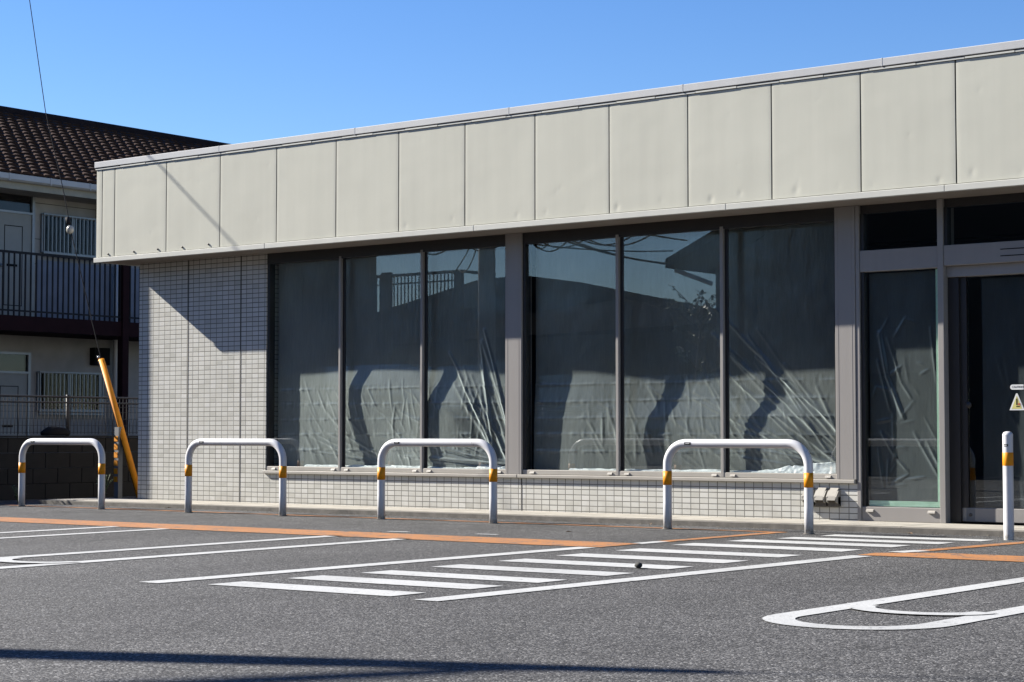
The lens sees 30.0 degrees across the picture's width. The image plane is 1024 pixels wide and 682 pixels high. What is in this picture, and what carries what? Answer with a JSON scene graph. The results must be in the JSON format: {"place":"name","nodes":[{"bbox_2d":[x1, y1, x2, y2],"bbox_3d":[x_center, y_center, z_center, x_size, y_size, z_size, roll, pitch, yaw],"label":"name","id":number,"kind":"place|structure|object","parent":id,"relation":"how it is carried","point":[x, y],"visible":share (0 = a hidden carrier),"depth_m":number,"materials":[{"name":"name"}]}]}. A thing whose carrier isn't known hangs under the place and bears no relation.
{"place":"outdoors","nodes":[
{"label":"outdoors","id":0,"kind":"place"},
{"bbox_2d":[96,474,110,491],"bbox_3d":[-5.164,1.859,24.272,0.246,0.332,0.312,-2,-4,38],"label":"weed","id":1,"kind":"object","parent":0,"point":[105,481],"visible":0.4,"depth_m":24.26,"materials":[{"name":"green plant"}]},
{"bbox_2d":[0,496,1023,681],"bbox_3d":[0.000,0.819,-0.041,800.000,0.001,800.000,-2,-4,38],"label":"asphalt ground","id":2,"kind":"structure","parent":0,"point":[112,621],"depth_m":9.07,"materials":[{"name":"grey asphalt"}]},
{"bbox_2d":[0,557,75,562],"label":"parking line","id":3,"kind":"object","parent":2,"relation":"on","point":[8,559],"visible":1,"depth_m":12.35,"materials":[{"name":"white paint"}]},
{"bbox_2d":[17,438,104,508],"bbox_3d":[-5.129,1.527,21.730,1.500,0.840,0.100,-2,-4,38],"label":"hoop barrier","id":4,"kind":"object","parent":2,"relation":"on","point":[96,444],"visible":0.98,"depth_m":21.67,"materials":[{"name":"white metal"}]},
{"bbox_2d":[0,436,137,499],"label":"boundary wall","id":5,"kind":"structure","parent":2,"relation":"on","point":[49,474],"depth_m":25.02,"materials":[{"name":"grey concrete"}]},
{"bbox_2d":[40,426,69,434],"bbox_3d":[-5.969,1.173,24.977,0.240,0.123,0.456,-2,-4,38],"label":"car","id":6,"kind":"object","parent":5,"relation":"on","point":[53,430],"visible":1,"depth_m":24.87,"materials":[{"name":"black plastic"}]},
{"bbox_2d":[0,395,138,435],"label":"wire fence","id":7,"kind":"object","parent":5,"relation":"on","point":[68,403],"visible":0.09,"depth_m":25.25,"materials":[{"name":"grey metal"}]},
{"bbox_2d":[0,526,162,538],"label":"parking line","id":8,"kind":"object","parent":2,"relation":"on","point":[71,533],"visible":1,"depth_m":16.28,"materials":[{"name":"white paint"}]},
{"bbox_2d":[29,0,137,497],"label":"guy wire","id":9,"kind":"object","parent":2,"relation":"on","point":[115,410],"visible":0.94,"depth_m":24.98,"materials":[{"name":"yellow plastic"}]},
{"bbox_2d":[0,106,229,468],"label":"apartment building","id":10,"kind":"structure","parent":2,"relation":"on","point":[48,345],"depth_m":34.56,"materials":[{"name":"tile"}]},
{"bbox_2d":[0,351,30,468],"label":"door","id":11,"kind":"structure","parent":10,"relation":"in","point":[11,382],"depth_m":33.87,"materials":[{"name":"metal"}]},
{"bbox_2d":[0,197,34,315],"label":"door","id":12,"kind":"structure","parent":10,"relation":"in","point":[17,228],"depth_m":34.01,"materials":[{"name":"metal"}]},
{"bbox_2d":[40,213,96,257],"bbox_3d":[-8.016,-1.889,34.993,0.120,0.775,1.480,-2,-4,38],"label":"window","id":13,"kind":"structure","parent":10,"relation":"in","point":[52,226],"depth_m":34.88,"materials":[{"name":"metal"}]},
{"bbox_2d":[36,371,103,414],"bbox_3d":[-8.047,0.956,34.813,0.120,0.775,1.480,-2,-4,38],"label":"window","id":14,"kind":"structure","parent":10,"relation":"in","point":[49,383],"depth_m":34.80,"materials":[{"name":"glass"}]},
{"bbox_2d":[114,427,122,498],"bbox_3d":[-5.116,1.585,24.820,0.083,0.930,0.074,-2,-4,38],"label":"marker post","id":15,"kind":"object","parent":2,"relation":"on","point":[118,455],"visible":0.96,"depth_m":24.79,"materials":[{"name":"grey metal"}]},
{"bbox_2d":[0,535,405,568],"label":"parking line","id":16,"kind":"object","parent":2,"relation":"on","point":[17,566],"visible":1,"depth_m":13.59,"materials":[{"name":"white paint"}]},
{"bbox_2d":[184,438,287,515],"bbox_3d":[-2.895,1.438,19.946,1.500,0.840,0.100,-2,-4,38],"label":"hoop barrier","id":17,"kind":"object","parent":2,"relation":"on","point":[274,443],"visible":0.99,"depth_m":19.90,"materials":[{"name":"metal"}]},
{"bbox_2d":[210,581,423,595],"bbox_3d":[-1.061,1.323,10.220,1.317,0.001,0.280,-2,-4,36],"label":"crosswalk stripe","id":18,"kind":"object","parent":2,"relation":"on","point":[320,588],"visible":1,"depth_m":10.21,"materials":[{"name":"white paint"}]},
{"bbox_2d":[0,517,638,546],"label":"orange line","id":19,"kind":"object","parent":2,"relation":"on","point":[353,534],"visible":1,"depth_m":16.11,"materials":[{"name":"paint"}]},
{"bbox_2d":[142,547,595,582],"bbox_3d":[-0.736,1.427,12.316,0.160,0.001,4.250,-2,-4,37],"label":"crosswalk edge line","id":20,"kind":"object","parent":2,"relation":"on","point":[322,568],"visible":1,"depth_m":12.02,"materials":[{"name":"white paint"}]},
{"bbox_2d":[0,504,771,531],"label":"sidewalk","id":21,"kind":"structure","parent":2,"relation":"on","point":[424,519],"depth_m":18.39,"materials":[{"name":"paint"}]},
{"bbox_2d":[293,575,498,588],"bbox_3d":[-0.666,1.345,10.673,1.327,0.001,0.290,-2,-4,36],"label":"crosswalk stripe","id":22,"kind":"object","parent":2,"relation":"on","point":[400,582],"visible":1,"depth_m":10.63,"materials":[{"name":"white paint"}]},
{"bbox_2d":[377,439,497,523],"bbox_3d":[-0.729,1.358,18.327,1.500,0.840,0.100,-2,-4,38],"label":"hoop barrier","id":23,"kind":"object","parent":2,"relation":"on","point":[387,446],"visible":0.95,"depth_m":18.27,"materials":[{"name":"metal"}]},
{"bbox_2d":[364,570,562,582],"bbox_3d":[-0.294,1.367,11.105,1.307,0.001,0.280,-2,-4,36],"label":"crosswalk stripe","id":24,"kind":"object","parent":2,"relation":"on","point":[470,576],"visible":1,"depth_m":11.08,"materials":[{"name":"white paint"}]},
{"bbox_2d":[433,564,628,575],"bbox_3d":[0.111,1.393,11.638,1.317,0.001,0.290,-2,-4,36],"label":"crosswalk stripe","id":25,"kind":"object","parent":2,"relation":"on","point":[562,571],"visible":1,"depth_m":11.66,"materials":[{"name":"white paint"}]},
{"bbox_2d":[39,500,1023,536],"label":"kerb","id":26,"kind":"structure","parent":2,"relation":"on","point":[699,523],"depth_m":18.15,"materials":[{"name":"concrete"}]},
{"bbox_2d":[47,498,1023,530],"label":"walkway","id":27,"kind":"structure","parent":2,"relation":"on","point":[762,520],"depth_m":18.57,"materials":[{"name":"concrete"}]},
{"bbox_2d":[502,559,693,568],"bbox_3d":[0.520,1.421,12.193,1.307,0.001,0.300,-2,-4,36],"label":"crosswalk stripe","id":28,"kind":"object","parent":2,"relation":"on","point":[595,563],"visible":1,"depth_m":12.21,"materials":[{"name":"white paint"}]},
{"bbox_2d":[634,562,641,567],"bbox_3d":[0.782,1.383,11.796,0.045,0.039,0.046,1,-3,-15],"label":"pebble","id":29,"kind":"object","parent":2,"relation":"on","point":[638,565],"visible":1,"depth_m":11.78,"materials":[{"name":"stone"}]},
{"bbox_2d":[414,555,868,600],"bbox_3d":[0.979,1.374,11.241,0.155,0.001,4.520,-2,-4,38],"label":"crosswalk edge line","id":30,"kind":"object","parent":2,"relation":"on","point":[453,597],"visible":1,"depth_m":10.85,"materials":[{"name":"white paint"}]},
{"bbox_2d":[556,553,745,562],"bbox_3d":[0.922,1.449,12.754,1.317,0.001,0.310,-2,-4,36],"label":"crosswalk stripe","id":31,"kind":"object","parent":2,"relation":"on","point":[654,558],"visible":1,"depth_m":12.70,"materials":[{"name":"white paint"}]},
{"bbox_2d":[635,541,666,543],"bbox_3d":[1.053,1.541,14.615,0.120,0.001,0.380,-2,-4,38],"label":"walkway white patch","id":32,"kind":"object","parent":2,"relation":"on","point":[650,542],"visible":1,"depth_m":14.60,"materials":[{"name":"paint"}]},
{"bbox_2d":[618,548,796,556],"bbox_3d":[1.360,1.478,13.337,1.318,0.001,0.320,-2,-4,36],"label":"crosswalk stripe","id":33,"kind":"object","parent":2,"relation":"on","point":[712,552],"visible":1,"depth_m":13.35,"materials":[{"name":"white paint"}]},
{"bbox_2d":[664,532,782,541],"bbox_3d":[1.703,1.582,15.457,0.120,0.001,1.750,-2,-4,38],"label":"orange line","id":34,"kind":"object","parent":2,"relation":"on","point":[721,536],"visible":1,"depth_m":15.47,"materials":[{"name":"paint"}]},
{"bbox_2d":[662,439,814,533],"bbox_3d":[1.920,1.261,16.361,1.500,0.840,0.100,-2,-4,38],"label":"hoop barrier","id":35,"kind":"object","parent":2,"relation":"on","point":[801,449],"visible":0.95,"depth_m":16.31,"materials":[{"name":"metal"}]},
{"bbox_2d":[676,543,861,551],"bbox_3d":[1.855,1.510,14.002,1.407,0.001,0.320,-2,-4,36],"label":"crosswalk stripe","id":36,"kind":"object","parent":2,"relation":"on","point":[766,547],"visible":1,"depth_m":13.95,"materials":[{"name":"white paint"}]},
{"bbox_2d":[732,539,907,546],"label":"crosswalk stripe","id":37,"kind":"object","parent":2,"relation":"on","point":[821,543],"visible":1,"depth_m":14.47,"materials":[{"name":"white paint"}]},
{"bbox_2d":[781,537,953,543],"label":"crosswalk stripe","id":38,"kind":"object","parent":2,"relation":"on","point":[867,540],"visible":1,"depth_m":14.88,"materials":[{"name":"white paint"}]},
{"bbox_2d":[762,577,1023,629],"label":"parking line","id":39,"kind":"object","parent":2,"relation":"on","point":[786,618],"visible":1,"depth_m":8.78,"materials":[{"name":"white paint"}]},
{"bbox_2d":[823,534,987,540],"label":"crosswalk stripe","id":40,"kind":"object","parent":2,"relation":"on","point":[908,537],"visible":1,"depth_m":15.32,"materials":[{"name":"white paint"}]},
{"bbox_2d":[890,550,924,552],"bbox_3d":[2.808,1.486,13.502,0.306,0.001,0.140,2,-4,-41],"label":"walkway white patch","id":41,"kind":"object","parent":2,"relation":"on","point":[908,551],"visible":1,"depth_m":13.47,"materials":[{"name":"paint"}]},
{"bbox_2d":[848,604,993,614],"bbox_3d":[1.851,1.253,8.872,0.734,0.001,0.314,-2,-4,38],"label":"parking line","id":42,"kind":"object","parent":2,"relation":"on","point":[873,608],"visible":1,"depth_m":8.79,"materials":[{"name":"white paint"}]},
{"bbox_2d":[860,553,1023,561],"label":"orange line","id":43,"kind":"object","parent":2,"relation":"on","point":[975,557],"visible":1,"depth_m":12.91,"materials":[{"name":"paint"}]},
{"bbox_2d":[923,541,1023,550],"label":"orange line","id":44,"kind":"object","parent":2,"relation":"on","point":[973,546],"visible":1,"depth_m":14.08,"materials":[{"name":"paint"}]},
{"bbox_2d":[1002,431,1013,539],"bbox_3d":[3.908,1.149,15.045,0.084,0.874,0.084,-2,-4,38],"label":"bollard","id":45,"kind":"object","parent":2,"relation":"on","point":[1008,485],"visible":0.96,"depth_m":15.02,"materials":[{"name":"white metal"}]},
{"bbox_2d":[0,0,1023,143],"label":"sky","id":46,"kind":"structure","parent":0,"point":[225,71],"materials":[{"name":"blue"}]},
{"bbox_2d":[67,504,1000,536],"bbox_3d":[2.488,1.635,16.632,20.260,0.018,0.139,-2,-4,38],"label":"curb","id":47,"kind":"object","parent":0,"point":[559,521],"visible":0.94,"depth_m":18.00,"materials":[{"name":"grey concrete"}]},
{"bbox_2d":[93,39,1023,525],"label":"store building","id":48,"kind":"structure","parent":0,"point":[909,163],"depth_m":19.12,"materials":[{"name":"metal"}]},
{"bbox_2d":[266,235,504,473],"bbox_3d":[-1.415,0.188,20.937,3.489,2.492,0.122,-2,-4,38],"label":"window","id":49,"kind":"structure","parent":48,"relation":"in","point":[422,247],"depth_m":21.21,"materials":[{"name":"metal"}]},
{"bbox_2d":[278,247,504,468],"bbox_3d":[-1.337,0.211,20.946,3.450,2.350,0.095,-2,-4,38],"label":"plastic sheet","id":50,"kind":"object","parent":48,"relation":"attached to","point":[466,344],"visible":0.94,"depth_m":20.93,"materials":[{"name":"clear plastic"}]},
{"bbox_2d":[305,464,504,468],"bbox_3d":[-1.183,1.345,20.746,2.930,0.061,0.054,-2,-4,38],"label":"plastic hem","id":51,"kind":"object","parent":48,"relation":"on","point":[480,466],"visible":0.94,"depth_m":20.75,"materials":[{"name":"white plastic"}]},
{"bbox_2d":[523,208,836,478],"bbox_3d":[1.564,0.074,18.641,3.616,2.492,0.122,-2,-4,38],"label":"window","id":52,"kind":"structure","parent":48,"relation":"in","point":[724,224],"depth_m":18.84,"materials":[{"name":"metal"}]},
{"bbox_2d":[534,222,835,473],"bbox_3d":[1.657,0.099,18.683,3.560,2.350,0.113,-2,-4,38],"label":"plastic sheet","id":53,"kind":"object","parent":48,"relation":"attached to","point":[781,340],"visible":0.94,"depth_m":18.70,"materials":[{"name":"clear plastic"}]},
{"bbox_2d":[569,462,835,473],"bbox_3d":[1.797,1.207,18.448,3.060,0.110,0.053,-2,-4,38],"label":"plastic hem","id":54,"kind":"object","parent":48,"relation":"on","point":[828,467],"visible":0.91,"depth_m":17.88,"materials":[{"name":"white plastic"}]},
{"bbox_2d":[869,270,937,501],"bbox_3d":[3.531,0.428,17.141,0.710,2.100,0.022,-2,-4,38],"label":"plastic sheet","id":55,"kind":"object","parent":48,"relation":"attached to","point":[903,390],"visible":1,"depth_m":17.16,"materials":[{"name":"clear plastic"}]},
{"bbox_2d":[960,277,1023,522],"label":"sliding door","id":56,"kind":"structure","parent":48,"relation":"in","point":[969,514],"depth_m":16.81,"materials":[{"name":"grey metal"}]},
{"bbox_2d":[981,277,1023,508],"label":"plastic sheet","id":57,"kind":"object","parent":48,"relation":"attached to","point":[1003,331],"visible":0.91,"depth_m":16.68,"materials":[{"name":"clear plastic"}]}
]}

